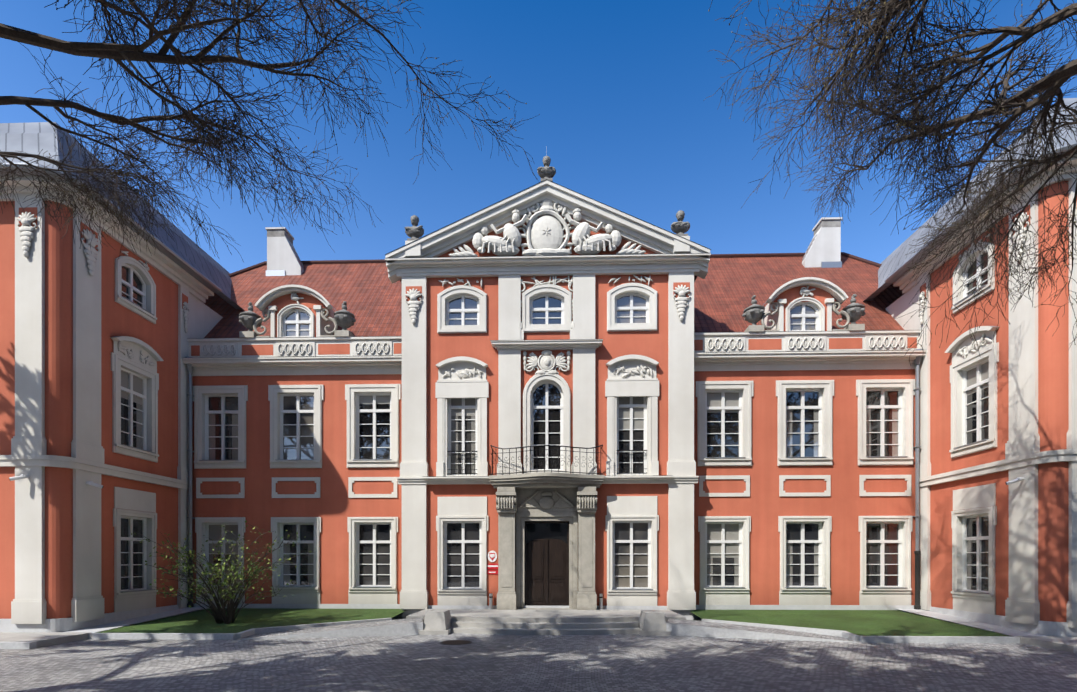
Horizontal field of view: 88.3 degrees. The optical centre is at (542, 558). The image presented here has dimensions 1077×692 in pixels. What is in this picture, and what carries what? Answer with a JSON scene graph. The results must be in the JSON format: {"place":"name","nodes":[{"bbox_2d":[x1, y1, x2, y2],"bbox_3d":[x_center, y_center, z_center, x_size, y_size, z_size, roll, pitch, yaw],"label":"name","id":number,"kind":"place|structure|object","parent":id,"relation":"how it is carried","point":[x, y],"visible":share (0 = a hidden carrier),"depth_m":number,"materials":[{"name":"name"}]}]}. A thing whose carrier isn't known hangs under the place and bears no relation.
{"place":"outdoors","nodes":[
{"label":"outdoors","id":0,"kind":"place"},
{"bbox_2d":[97,608,405,632],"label":"lawn","id":1,"kind":"structure","parent":0,"point":[202,621],"depth_m":17.34,"materials":[{"name":"green plant"}]},
{"bbox_2d":[131,520,312,623],"bbox_3d":[-9.556,0.374,16.627,4.487,3.174,4.614,0,0,-32],"label":"lawn shrub","id":2,"kind":"object","parent":1,"relation":"on","point":[220,616],"visible":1,"depth_m":16.46,"materials":[{"name":"green plant"}]},
{"bbox_2d":[487,564,497,573],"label":"sign plaques","id":3,"kind":"object","parent":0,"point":[492,566],"visible":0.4,"depth_m":19.29,"materials":[{"name":"red metal"}]},
{"bbox_2d":[488,550,496,561],"bbox_3d":[-1.757,-0.082,19.285,0.330,0.408,0.043,0,0,2],"label":"emblem sign","id":4,"kind":"object","parent":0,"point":[492,555],"visible":0.98,"depth_m":19.28,"materials":[{"name":"white metal"}]},
{"bbox_2d":[0,619,1076,691],"bbox_3d":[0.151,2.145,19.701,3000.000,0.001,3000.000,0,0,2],"label":"courtyard ground","id":5,"kind":"structure","parent":0,"point":[535,663],"depth_m":11.14,"materials":[{"name":"grey stone"}]},
{"bbox_2d":[0,632,91,648],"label":"sidewalk","id":6,"kind":"structure","parent":5,"relation":"on","point":[20,640],"depth_m":13.97,"materials":[{"name":"grey stone"}]},
{"bbox_2d":[0,122,243,632],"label":"building wing","id":7,"kind":"structure","parent":5,"relation":"on","point":[36,418],"depth_m":15.01,"materials":[{"name":"paint"}]},
{"bbox_2d":[9,474,28,480],"bbox_3d":[-13.896,-2.152,14.719,0.166,0.196,0.398,0,0,36],"label":"cctv front","id":8,"kind":"object","parent":7,"relation":"attached to","point":[22,476],"visible":1,"depth_m":14.68,"materials":[{"name":"white plastic"}]},
{"bbox_2d":[86,481,103,487],"bbox_3d":[-12.728,-2.103,15.743,0.409,0.195,0.140,0,0,-21],"label":"cctv","id":9,"kind":"object","parent":7,"relation":"attached to","point":[92,483],"visible":1,"depth_m":15.71,"materials":[{"name":"white"}]},
{"bbox_2d":[71,209,188,621],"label":"palace wing","id":10,"kind":"structure","parent":5,"relation":"on","point":[130,352],"depth_m":17.35,"materials":[{"name":"paint"}]},
{"bbox_2d":[67,607,391,639],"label":"kerb","id":11,"kind":"structure","parent":5,"relation":"on","point":[193,636],"depth_m":15.47,"materials":[{"name":"stone"}]},
{"bbox_2d":[0,0,539,261],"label":"tree","id":12,"kind":"object","parent":5,"relation":"on","point":[127,51],"visible":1,"depth_m":9.51,"materials":[{"name":"brown plant"}]},
{"bbox_2d":[182,336,401,618],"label":"facade wall","id":13,"kind":"structure","parent":5,"relation":"on","point":[301,436],"depth_m":19.95,"materials":[{"name":"orange paint"}]},
{"bbox_2d":[185,357,194,606],"bbox_3d":[-12.667,-2.730,19.924,0.320,8.950,0.340,0,0,2],"label":"downpipe","id":14,"kind":"object","parent":13,"relation":"attached to","point":[190,367],"visible":0.73,"depth_m":19.89,"materials":[{"name":"silver metal"}]},
{"bbox_2d":[239,302,261,337],"bbox_3d":[-10.592,-8.600,20.094,0.831,1.370,0.743,0,0,2],"label":"urn","id":15,"kind":"object","parent":13,"relation":"on","point":[248,318],"visible":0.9,"depth_m":19.85,"materials":[{"name":"stone"}]},
{"bbox_2d":[253,285,337,337],"bbox_3d":[-8.847,-8.780,20.904,3.059,1.870,2.520,0,0,2],"label":"dormer","id":16,"kind":"object","parent":13,"relation":"on","point":[295,311],"visible":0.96,"depth_m":19.92,"materials":[{"name":"beige paint"}]},
{"bbox_2d":[334,301,355,336],"bbox_3d":[-7.153,-8.600,19.994,0.831,1.370,0.743,0,0,2],"label":"urn","id":17,"kind":"object","parent":13,"relation":"on","point":[344,318],"visible":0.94,"depth_m":19.77,"materials":[{"name":"stone"}]},
{"bbox_2d":[234,618,422,639],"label":"cobble ramp","id":18,"kind":"structure","parent":5,"relation":"on","point":[398,627],"depth_m":15.46,"materials":[{"name":"stone"}]},
{"bbox_2d":[418,609,451,634],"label":"step block","id":19,"kind":"structure","parent":5,"relation":"on","point":[437,621],"depth_m":15.78,"materials":[{"name":"stone"}]},
{"bbox_2d":[440,640,471,644],"bbox_3d":[-2.210,2.142,14.168,0.820,0.017,0.820,0,0,2],"label":"manhole cover","id":20,"kind":"object","parent":5,"relation":"on","point":[456,642],"visible":0.94,"depth_m":14.11,"materials":[{"name":"metal"}]},
{"bbox_2d":[406,608,685,634],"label":"entrance steps","id":21,"kind":"structure","parent":5,"relation":"on","point":[546,621],"depth_m":16.33,"materials":[{"name":"stone"}]},
{"bbox_2d":[489,593,492,608],"bbox_3d":[-1.790,1.473,19.148,0.165,0.544,0.170,0,0,2],"label":"bollard","id":22,"kind":"object","parent":21,"relation":"on","point":[490,600],"visible":1,"depth_m":19.11,"materials":[{"name":"silver metal"}]},
{"bbox_2d":[489,472,604,609],"bbox_3d":[0.127,-0.539,18.867,3.927,4.568,1.470,0,0,2],"label":"door portal","id":23,"kind":"object","parent":21,"relation":"on","point":[553,496],"visible":0.96,"depth_m":18.95,"materials":[{"name":"grey stone"}]},
{"bbox_2d":[490,444,602,474],"bbox_3d":[0.123,-3.345,18.713,3.826,1.044,1.062,0,0,2],"label":"balcony railing","id":24,"kind":"object","parent":23,"relation":"on","point":[544,449],"visible":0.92,"depth_m":18.60,"materials":[{"name":"black metal"}]},
{"bbox_2d":[525,521,568,605],"bbox_3d":[0.145,0.214,19.496,1.555,3.062,0.211,0,0,2],"label":"entrance door","id":25,"kind":"structure","parent":23,"relation":"attached to","point":[546,563],"depth_m":19.48,"materials":[{"name":"brown wood"}]},
{"bbox_2d":[599,594,602,609],"bbox_3d":[1.999,1.473,19.037,0.165,0.544,0.170,0,0,2],"label":"bollard","id":26,"kind":"object","parent":21,"relation":"on","point":[600,601],"visible":1,"depth_m":18.98,"materials":[{"name":"silver metal"}]},
{"bbox_2d":[385,179,710,619],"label":"central facade","id":27,"kind":"structure","parent":5,"relation":"on","point":[573,349],"depth_m":19.18,"materials":[{"name":"paint"}]},
{"bbox_2d":[447,451,476,474],"bbox_3d":[-2.804,-3.347,19.399,1.106,0.853,0.033,0,0,2],"label":"window railing","id":28,"kind":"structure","parent":27,"relation":"attached to","point":[466,469],"depth_m":19.39,"materials":[{"name":"black metal"}]},
{"bbox_2d":[617,450,646,473],"bbox_3d":[3.084,-3.347,19.228,1.106,0.853,0.033,0,0,2],"label":"window railing","id":29,"kind":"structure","parent":27,"relation":"attached to","point":[639,451],"depth_m":19.22,"materials":[{"name":"black metal"}]},
{"bbox_2d":[673,236,689,253],"bbox_3d":[4.703,-10.614,19.049,0.525,0.515,0.740,0,0,2],"label":"bust pedestal","id":30,"kind":"object","parent":27,"relation":"on","point":[680,247],"visible":0.4,"depth_m":18.68,"materials":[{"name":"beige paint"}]},
{"bbox_2d":[671,210,689,235],"bbox_3d":[4.686,-11.370,18.911,0.685,0.997,0.416,0,0,2],"label":"bust","id":31,"kind":"object","parent":30,"relation":"on","point":[680,227],"visible":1,"depth_m":18.79,"materials":[{"name":"stone"}]},
{"bbox_2d":[639,610,670,635],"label":"step block","id":32,"kind":"structure","parent":5,"relation":"on","point":[652,622],"depth_m":15.60,"materials":[{"name":"stone"}]},
{"bbox_2d":[666,619,861,642],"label":"cobble ramp","id":33,"kind":"structure","parent":5,"relation":"on","point":[677,627],"depth_m":15.17,"materials":[{"name":"stone"}]},
{"bbox_2d":[693,330,926,619],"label":"facade wall","id":34,"kind":"structure","parent":5,"relation":"on","point":[804,459],"depth_m":19.44,"materials":[{"name":"orange paint"}]},
{"bbox_2d":[204,252,904,337],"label":"roof","id":35,"kind":"structure","parent":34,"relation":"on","point":[728,287],"depth_m":23.39,"materials":[{"name":"red tile"}]},
{"bbox_2d":[265,227,303,275],"bbox_3d":[-11.735,-13.855,25.500,1.600,2.660,0.900,0,0,2],"label":"chimney","id":36,"kind":"object","parent":35,"relation":"on","point":[283,258],"visible":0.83,"depth_m":25.10,"materials":[{"name":"white paint"}]},
{"bbox_2d":[405,240,421,257],"bbox_3d":[-4.430,-10.614,19.314,0.525,0.515,0.740,0,0,2],"label":"bust pedestal","id":37,"kind":"object","parent":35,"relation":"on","point":[414,251],"visible":0.4,"depth_m":18.95,"materials":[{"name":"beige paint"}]},
{"bbox_2d":[404,215,423,240],"bbox_3d":[-4.434,-11.370,19.177,0.658,0.997,0.416,0,0,2],"label":"bust","id":38,"kind":"object","parent":37,"relation":"on","point":[414,232],"visible":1,"depth_m":19.05,"materials":[{"name":"stone"}]},
{"bbox_2d":[537,146,555,181],"bbox_3d":[0.119,-13.498,19.024,0.665,1.327,0.404,0,0,2],"label":"bust apex","id":39,"kind":"object","parent":35,"relation":"on","point":[546,171],"visible":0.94,"depth_m":18.91,"materials":[{"name":"stone"}]},
{"bbox_2d":[448,198,645,256],"bbox_3d":[0.132,-11.409,19.030,6.817,2.232,0.478,0,0,2],"label":"pediment sculpture","id":40,"kind":"object","parent":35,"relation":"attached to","point":[545,236],"visible":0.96,"depth_m":18.97,"materials":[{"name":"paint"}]},
{"bbox_2d":[802,217,841,267],"bbox_3d":[12.355,-13.855,24.799,1.600,2.660,0.900,0,0,2],"label":"chimney","id":41,"kind":"object","parent":35,"relation":"on","point":[823,250],"visible":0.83,"depth_m":24.39,"materials":[{"name":"white paint"}]},
{"bbox_2d":[742,295,764,331],"bbox_3d":[7.461,-8.600,19.569,0.831,1.370,0.743,0,0,2],"label":"urn","id":42,"kind":"object","parent":34,"relation":"on","point":[754,313],"visible":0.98,"depth_m":19.34,"materials":[{"name":"stone"}]},
{"bbox_2d":[761,277,849,331],"bbox_3d":[9.205,-8.780,20.378,3.059,1.870,2.520,0,0,2],"label":"dormer","id":43,"kind":"object","parent":34,"relation":"on","point":[806,304],"visible":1,"depth_m":19.39,"materials":[{"name":"beige paint"}]},
{"bbox_2d":[841,294,864,330],"bbox_3d":[10.899,-8.600,19.469,0.831,1.370,0.743,0,0,2],"label":"urn","id":44,"kind":"object","parent":34,"relation":"on","point":[854,311],"visible":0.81,"depth_m":19.23,"materials":[{"name":"stone"}]},
{"bbox_2d":[912,349,921,608],"bbox_3d":[12.962,-2.730,19.179,0.320,8.950,0.340,0,0,2],"label":"downpipe","id":45,"kind":"object","parent":34,"relation":"attached to","point":[917,361],"visible":0.85,"depth_m":19.14,"materials":[{"name":"silver metal"}]},
{"bbox_2d":[702,609,1044,642],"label":"kerb","id":46,"kind":"structure","parent":5,"relation":"on","point":[1013,634],"depth_m":14.72,"materials":[{"name":"stone"}]},
{"bbox_2d":[706,0,1076,364],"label":"tree","id":47,"kind":"object","parent":5,"relation":"on","point":[1052,82],"visible":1,"depth_m":9.60,"materials":[{"name":"brown plant"}]},
{"bbox_2d":[863,98,1076,636],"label":"building wing","id":48,"kind":"structure","parent":5,"relation":"on","point":[1055,458],"depth_m":14.38,"materials":[{"name":"paint"}]},
{"bbox_2d":[1005,477,1024,484],"bbox_3d":[12.779,-2.103,15.000,0.409,0.195,0.140,0,0,24],"label":"cctv","id":49,"kind":"object","parent":48,"relation":"attached to","point":[1017,479],"visible":1,"depth_m":14.97,"materials":[{"name":"white plastic"}]},
{"bbox_2d":[918,191,1039,624],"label":"palace wing","id":50,"kind":"structure","parent":5,"relation":"on","point":[978,542],"depth_m":16.66,"materials":[{"name":"paint"}]},
{"bbox_2d":[1016,636,1076,652],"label":"sidewalk","id":51,"kind":"structure","parent":5,"relation":"on","point":[1066,643],"depth_m":13.46,"materials":[{"name":"grey stone"}]},
{"bbox_2d":[0,0,1076,272],"label":"sky","id":52,"kind":"structure","parent":0,"point":[626,122],"materials":[{"name":"blue"}]},
{"bbox_2d":[690,610,1007,635],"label":"lawn","id":53,"kind":"structure","parent":0,"point":[878,623],"depth_m":16.82,"materials":[{"name":"green plant"}]}
]}

